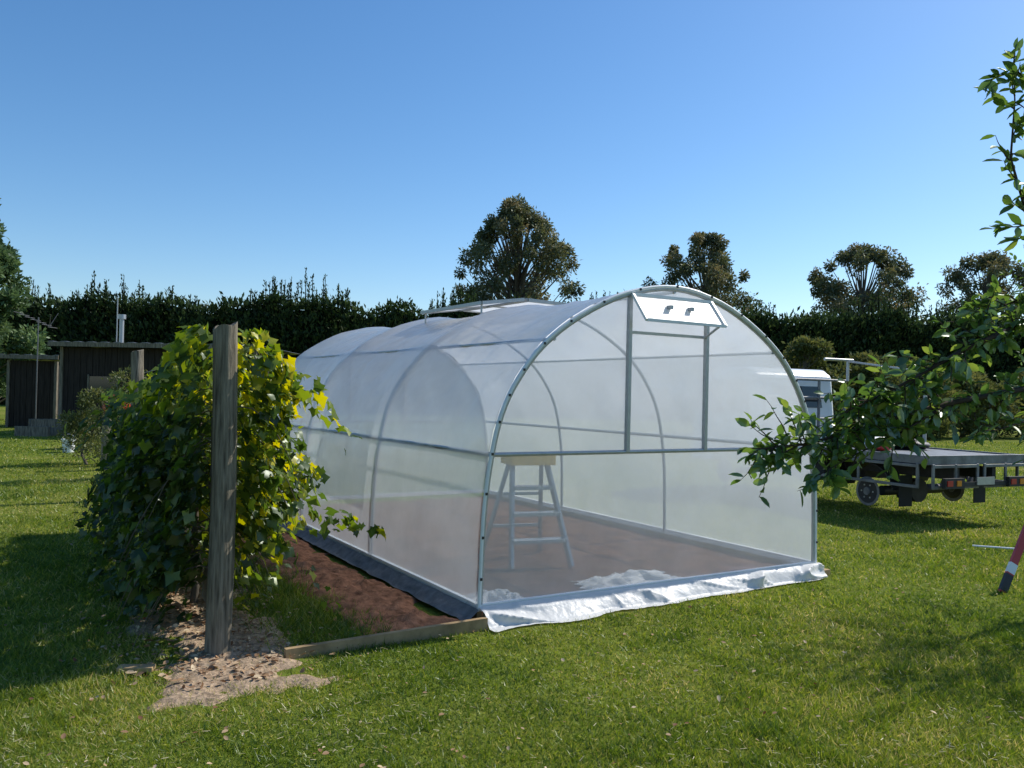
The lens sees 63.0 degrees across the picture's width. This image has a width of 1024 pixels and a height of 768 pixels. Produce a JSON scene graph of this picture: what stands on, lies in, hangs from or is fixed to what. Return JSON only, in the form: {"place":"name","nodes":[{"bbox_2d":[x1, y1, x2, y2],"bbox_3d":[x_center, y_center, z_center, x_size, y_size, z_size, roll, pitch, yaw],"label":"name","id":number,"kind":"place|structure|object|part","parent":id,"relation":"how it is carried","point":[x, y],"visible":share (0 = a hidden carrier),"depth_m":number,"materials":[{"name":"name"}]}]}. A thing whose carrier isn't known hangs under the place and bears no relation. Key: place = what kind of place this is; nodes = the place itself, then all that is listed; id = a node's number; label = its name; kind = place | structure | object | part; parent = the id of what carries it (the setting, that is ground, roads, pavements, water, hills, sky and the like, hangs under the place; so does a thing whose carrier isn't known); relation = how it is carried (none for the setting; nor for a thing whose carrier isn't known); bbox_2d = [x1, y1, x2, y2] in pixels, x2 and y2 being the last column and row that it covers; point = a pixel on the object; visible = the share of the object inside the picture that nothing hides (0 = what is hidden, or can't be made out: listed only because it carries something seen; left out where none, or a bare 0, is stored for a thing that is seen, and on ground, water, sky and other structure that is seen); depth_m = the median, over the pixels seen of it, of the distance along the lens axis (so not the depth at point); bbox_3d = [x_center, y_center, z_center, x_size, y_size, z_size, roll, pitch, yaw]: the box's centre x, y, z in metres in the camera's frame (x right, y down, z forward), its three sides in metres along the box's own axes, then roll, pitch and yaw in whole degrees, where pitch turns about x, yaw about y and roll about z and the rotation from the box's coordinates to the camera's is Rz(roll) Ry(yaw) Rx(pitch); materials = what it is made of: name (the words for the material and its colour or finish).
{"place":"outdoors","nodes":[
{"label":"outdoors","id":0,"kind":"place"},
{"bbox_2d":[0,405,1023,767],"bbox_3d":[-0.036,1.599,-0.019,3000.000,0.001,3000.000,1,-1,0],"label":"lawn ground","id":1,"kind":"structure","parent":0,"point":[434,611],"depth_m":5.00,"materials":[{"name":"green plant"}]},
{"bbox_2d":[0,198,55,402],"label":"pine tree","id":2,"kind":"object","parent":1,"relation":"on","point":[19,341],"visible":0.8,"depth_m":35.35,"materials":[{"name":"green plant"}]},
{"bbox_2d":[0,354,59,426],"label":"garden shed","id":3,"kind":"structure","parent":1,"relation":"on","point":[20,391],"depth_m":29.98,"materials":[{"name":"brown wood"}]},
{"bbox_2d":[13,311,58,418],"bbox_3d":[-16.668,-0.477,29.203,1.265,4.080,0.600,1,-1,0],"label":"television antenna","id":4,"kind":"object","parent":1,"relation":"on","point":[38,320],"visible":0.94,"depth_m":29.20,"materials":[{"name":"metal"}]},
{"bbox_2d":[14,419,67,436],"bbox_3d":[-14.187,1.383,25.996,1.295,0.600,2.148,1,-1,0],"label":"timber offcut stack","id":5,"kind":"object","parent":1,"relation":"on","point":[40,427],"visible":0.61,"depth_m":24.98,"materials":[{"name":"grey wood"}]},
{"bbox_2d":[61,435,74,452],"bbox_3d":[-10.334,1.376,19.483,0.320,0.436,0.320,1,-1,0],"label":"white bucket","id":6,"kind":"object","parent":1,"relation":"on","point":[64,446],"visible":0.35,"depth_m":19.37,"materials":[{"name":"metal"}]},
{"bbox_2d":[44,386,120,465],"bbox_3d":[-8.444,0.864,16.507,1.438,1.665,1.612,2,-1,-35],"label":"garden shrub","id":7,"kind":"object","parent":1,"relation":"on","point":[89,401],"visible":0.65,"depth_m":16.44,"materials":[{"name":"green plant"}]},
{"bbox_2d":[100,417,110,469],"bbox_3d":[-7.574,1.120,15.586,0.170,1.082,0.161,1,-1,0],"label":"timber post","id":8,"kind":"object","parent":1,"relation":"on","point":[104,442],"visible":0.2,"depth_m":15.52,"materials":[{"name":"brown wood"}]},
{"bbox_2d":[82,365,148,459],"bbox_3d":[-6.567,0.642,14.203,1.409,1.974,1.260,1,-1,0],"label":"garden shrub","id":9,"kind":"object","parent":1,"relation":"on","point":[124,380],"visible":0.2,"depth_m":14.03,"materials":[{"name":"green plant"}]},
{"bbox_2d":[116,664,155,671],"bbox_3d":[-2.086,1.577,4.641,0.190,0.025,0.070,1,-1,-6],"label":"timber offcut","id":10,"kind":"object","parent":1,"relation":"on","point":[145,668],"visible":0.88,"depth_m":4.62,"materials":[{"name":"brown wood"}]},
{"bbox_2d":[130,349,143,405],"bbox_3d":[-5.259,0.587,11.691,0.182,2.162,0.171,1,-1,0],"label":"timber post","id":11,"kind":"object","parent":1,"relation":"on","point":[137,365],"visible":0.14,"depth_m":11.64,"materials":[{"name":"grey wood"}]},
{"bbox_2d":[47,297,297,435],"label":"garden shed","id":12,"kind":"structure","parent":1,"relation":"on","point":[85,365],"depth_m":25.96,"materials":[{"name":"brown wood"}]},
{"bbox_2d":[50,527,368,712],"bbox_3d":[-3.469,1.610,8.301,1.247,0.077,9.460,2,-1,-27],"label":"mulch bed","id":13,"kind":"object","parent":1,"relation":"on","point":[204,694],"visible":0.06,"depth_m":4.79,"materials":[{"name":"brown plant"}]},
{"bbox_2d":[64,322,385,650],"bbox_3d":[-3.457,0.728,8.207,1.842,2.223,7.689,2,-1,-30],"label":"grape vine","id":14,"kind":"object","parent":13,"relation":"on","point":[152,493],"visible":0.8,"depth_m":5.25,"materials":[{"name":"plant"}]},
{"bbox_2d":[284,617,487,658],"bbox_3d":[-0.758,1.615,5.300,1.371,0.105,0.040,2,-1,-31],"label":"timber edging board","id":15,"kind":"object","parent":13,"relation":"on","point":[435,630],"visible":0.79,"depth_m":5.28,"materials":[{"name":"brown wood"}]},
{"bbox_2d":[204,321,237,655],"bbox_3d":[-1.731,0.643,4.993,0.160,2.052,0.151,1,-1,0],"label":"timber post","id":16,"kind":"object","parent":1,"relation":"on","point":[219,598],"visible":0.99,"depth_m":4.93,"materials":[{"name":"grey wood"}]},
{"bbox_2d":[236,532,458,634],"bbox_3d":[-2.268,1.619,8.174,0.960,0.112,6.420,2,-1,-31],"label":"soil strip","id":17,"kind":"object","parent":1,"relation":"on","point":[367,594],"visible":0.27,"depth_m":6.47,"materials":[{"name":"brown soil"}]},
{"bbox_2d":[0,267,1023,425],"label":"shelterbelt hedge","id":18,"kind":"object","parent":1,"relation":"on","point":[302,325],"visible":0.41,"depth_m":60.22,"materials":[{"name":"green plant"}]},
{"bbox_2d":[0,478,1023,767],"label":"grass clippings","id":19,"kind":"object","parent":1,"relation":"on","point":[504,704],"depth_m":4.11,"materials":[{"name":"green plant"}]},
{"bbox_2d":[4,497,1023,767],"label":"fallen leaves","id":20,"kind":"object","parent":1,"relation":"on","point":[442,713],"visible":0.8,"depth_m":4.29,"materials":[{"name":"brown plant"}]},
{"bbox_2d":[449,193,586,313],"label":"eucalyptus tree","id":21,"kind":"object","parent":1,"relation":"on","point":[520,217],"visible":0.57,"depth_m":78.33,"materials":[{"name":"green plant"}]},
{"bbox_2d":[272,285,829,631],"bbox_3d":[-0.228,0.408,9.189,3.806,2.598,6.347,2,-1,-32],"label":"polytunnel greenhouse","id":22,"kind":"object","parent":1,"relation":"on","point":[631,405],"visible":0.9,"depth_m":6.79,"materials":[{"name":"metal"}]},
{"bbox_2d":[420,298,565,322],"bbox_3d":[-0.234,-0.779,9.252,1.054,0.223,1.434,2,-1,-31],"label":"roof vent window","id":23,"kind":"structure","parent":22,"relation":"in","point":[480,307],"depth_m":8.93,"materials":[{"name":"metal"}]},
{"bbox_2d":[338,497,781,614],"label":"greenhouse floor","id":24,"kind":"structure","parent":1,"relation":"on","point":[600,549],"depth_m":8.14,"materials":[{"name":"soil"}]},
{"bbox_2d":[465,589,524,602],"bbox_3d":[-0.128,1.592,6.292,0.524,0.059,0.420,2,-1,-39],"label":"plastic sheet offcut","id":25,"kind":"object","parent":24,"relation":"on","point":[497,595],"visible":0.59,"depth_m":6.28,"materials":[{"name":"white plastic"}]},
{"bbox_2d":[485,463,573,570],"bbox_3d":[0.141,1.159,7.827,0.624,0.998,0.859,2,-1,-20],"label":"step ladder","id":26,"kind":"object","parent":24,"relation":"on","point":[539,514],"visible":0.65,"depth_m":7.64,"materials":[{"name":"metal"}]},
{"bbox_2d":[570,569,682,588],"bbox_3d":[0.972,1.622,7.040,1.081,0.066,0.461,2,-1,-32],"label":"plastic sheet offcut","id":27,"kind":"object","parent":24,"relation":"on","point":[629,576],"visible":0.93,"depth_m":6.98,"materials":[{"name":"white plastic"}]},
{"bbox_2d":[640,230,764,319],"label":"eucalyptus tree","id":28,"kind":"object","parent":1,"relation":"on","point":[714,273],"visible":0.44,"depth_m":77.49,"materials":[{"name":"green plant"}]},
{"bbox_2d":[781,335,855,433],"bbox_3d":[12.464,0.237,36.068,4.561,4.818,4.631,1,-1,0],"label":"garden shrub","id":29,"kind":"object","parent":1,"relation":"on","point":[805,350],"visible":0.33,"depth_m":35.87,"materials":[{"name":"green plant"}]},
{"bbox_2d":[807,242,937,323],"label":"eucalyptus tree","id":30,"kind":"object","parent":1,"relation":"on","point":[858,256],"visible":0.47,"depth_m":79.08,"materials":[{"name":"green plant"}]},
{"bbox_2d":[828,350,921,438],"bbox_3d":[15.428,0.596,36.943,4.615,4.268,4.676,1,-1,0],"label":"garden shrub","id":31,"kind":"object","parent":1,"relation":"on","point":[855,369],"visible":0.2,"depth_m":36.02,"materials":[{"name":"green plant"}]},
{"bbox_2d":[728,37,1023,507],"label":"plum tree","id":32,"kind":"object","parent":1,"relation":"on","point":[909,414],"visible":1,"depth_m":2.84,"materials":[{"name":"green plant"}]},
{"bbox_2d":[791,358,1023,506],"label":"flatbed truck","id":33,"kind":"object","parent":1,"relation":"on","point":[951,469],"visible":0.46,"depth_m":11.58,"materials":[{"name":"grey metal"}]},
{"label":"cab windows and mirrors","id":34,"kind":"part","parent":33,"relation":"part of","materials":[{"name":"black glass"}]},
{"bbox_2d":[892,355,969,439],"bbox_3d":[18.534,0.803,38.082,4.037,4.263,4.841,1,-1,0],"label":"garden shrub","id":35,"kind":"object","parent":1,"relation":"on","point":[944,427],"visible":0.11,"depth_m":36.71,"materials":[{"name":"green plant"}]},
{"bbox_2d":[929,371,1023,438],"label":"garden shrub","id":36,"kind":"object","parent":1,"relation":"on","point":[967,428],"visible":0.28,"depth_m":38.96,"materials":[{"name":"green plant"}]},
{"bbox_2d":[935,250,1023,327],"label":"eucalyptus tree","id":37,"kind":"object","parent":1,"relation":"on","point":[989,263],"visible":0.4,"depth_m":80.03,"materials":[{"name":"green plant"}]},
{"bbox_2d":[972,545,1013,549],"bbox_3d":[6.124,1.813,9.069,2.065,0.027,0.247,1,-1,6],"label":"white pipe","id":38,"kind":"object","parent":1,"relation":"on","point":[993,547],"visible":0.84,"depth_m":9.20,"materials":[{"name":"white plastic"}]},
{"bbox_2d":[988,367,1023,436],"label":"garden shrub","id":39,"kind":"object","parent":1,"relation":"on","point":[1020,379],"visible":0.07,"depth_m":42.07,"materials":[{"name":"green plant"}]},
{"bbox_2d":[998,525,1023,592],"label":"striped pole","id":40,"kind":"object","parent":1,"relation":"on","point":[1011,569],"visible":0.95,"depth_m":7.20,"materials":[{"name":"red wood"}]},
{"bbox_2d":[998,253,1023,364],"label":"plum tree","id":41,"kind":"object","parent":1,"relation":"on","point":[1018,261],"visible":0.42,"depth_m":7.60,"materials":[{"name":"green plant"}]},
{"bbox_2d":[0,0,1023,322],"label":"sky","id":42,"kind":"structure","parent":0,"point":[201,148],"materials":[{"name":"blue"}]}
]}

